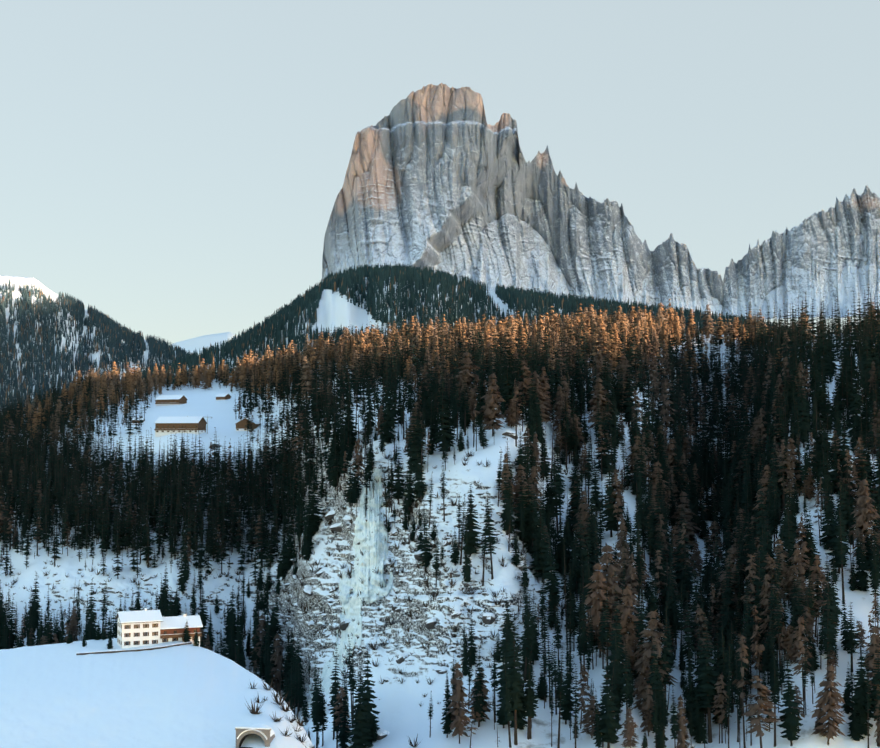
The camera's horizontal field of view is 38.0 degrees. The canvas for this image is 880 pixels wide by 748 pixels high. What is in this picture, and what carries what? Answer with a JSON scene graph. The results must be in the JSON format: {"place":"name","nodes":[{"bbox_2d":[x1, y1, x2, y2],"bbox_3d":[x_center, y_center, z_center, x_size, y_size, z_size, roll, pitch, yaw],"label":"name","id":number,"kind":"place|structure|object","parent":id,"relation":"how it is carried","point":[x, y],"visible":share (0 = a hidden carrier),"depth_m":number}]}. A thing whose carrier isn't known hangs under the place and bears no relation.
{"place":"outdoors","nodes":[
{"label":"outdoors","id":0,"kind":"place"},
{"bbox_2d":[0,275,175,409],"bbox_3d":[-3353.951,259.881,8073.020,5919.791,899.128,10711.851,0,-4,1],"label":"mountain terrain","id":1,"kind":"structure","parent":0,"point":[21,281],"depth_m":4123.66},
{"bbox_2d":[76,642,191,654],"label":"retaining wall","id":2,"kind":"structure","parent":0,"point":[130,650],"depth_m":417.19},
{"bbox_2d":[0,638,312,747],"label":"snowy knoll","id":3,"kind":"structure","parent":0,"point":[61,695],"depth_m":365.87},
{"bbox_2d":[115,608,162,648],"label":"white farmhouse","id":4,"kind":"object","parent":3,"relation":"on","point":[138,628],"visible":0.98,"depth_m":425.45},
{"bbox_2d":[235,723,274,747],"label":"tunnel portal","id":5,"kind":"object","parent":3,"relation":"in","point":[265,733],"visible":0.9,"depth_m":327.57},
{"bbox_2d":[160,614,202,646],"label":"house","id":6,"kind":"structure","parent":0,"point":[172,628],"depth_m":431.41},
{"bbox_2d":[172,332,236,354],"bbox_3d":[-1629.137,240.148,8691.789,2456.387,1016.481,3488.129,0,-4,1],"label":"distant snowy hill","id":7,"kind":"structure","parent":0,"point":[196,343],"depth_m":8433.35},
{"bbox_2d":[309,468,392,698],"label":"frozen waterfall","id":8,"kind":"structure","parent":0,"point":[376,544],"depth_m":600.79},
{"bbox_2d":[0,333,879,747],"bbox_3d":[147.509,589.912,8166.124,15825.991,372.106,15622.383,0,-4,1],"label":"hillside ground","id":9,"kind":"structure","parent":0,"point":[402,717],"depth_m":575.81},
{"bbox_2d":[131,417,144,423],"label":"hut","id":10,"kind":"object","parent":9,"relation":"on","point":[143,418],"visible":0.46,"depth_m":1173.51},
{"bbox_2d":[155,395,187,405],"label":"chalet","id":11,"kind":"object","parent":9,"relation":"on","point":[164,400],"visible":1,"depth_m":1311.41},
{"bbox_2d":[154,416,206,436],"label":"chalet","id":12,"kind":"object","parent":9,"relation":"on","point":[164,426],"visible":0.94,"depth_m":1064.51},
{"bbox_2d":[215,393,230,400],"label":"hut","id":13,"kind":"object","parent":9,"relation":"on","point":[224,396],"visible":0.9,"depth_m":1317.33},
{"bbox_2d":[235,417,259,430],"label":"chalet","id":14,"kind":"object","parent":9,"relation":"on","point":[241,424],"visible":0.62,"depth_m":1082.26},
{"bbox_2d":[0,0,879,343],"label":"sky","id":15,"kind":"structure","parent":0,"point":[174,169]},
{"bbox_2d":[169,277,722,382],"bbox_3d":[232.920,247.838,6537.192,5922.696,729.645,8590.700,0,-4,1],"label":"hill shoulder","id":16,"kind":"object","parent":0,"point":[335,309],"depth_m":3113.07},
{"bbox_2d":[322,83,879,320],"bbox_3d":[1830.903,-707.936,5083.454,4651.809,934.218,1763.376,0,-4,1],"label":"rocky mountain","id":17,"kind":"structure","parent":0,"point":[443,177],"depth_m":5193.69}
]}

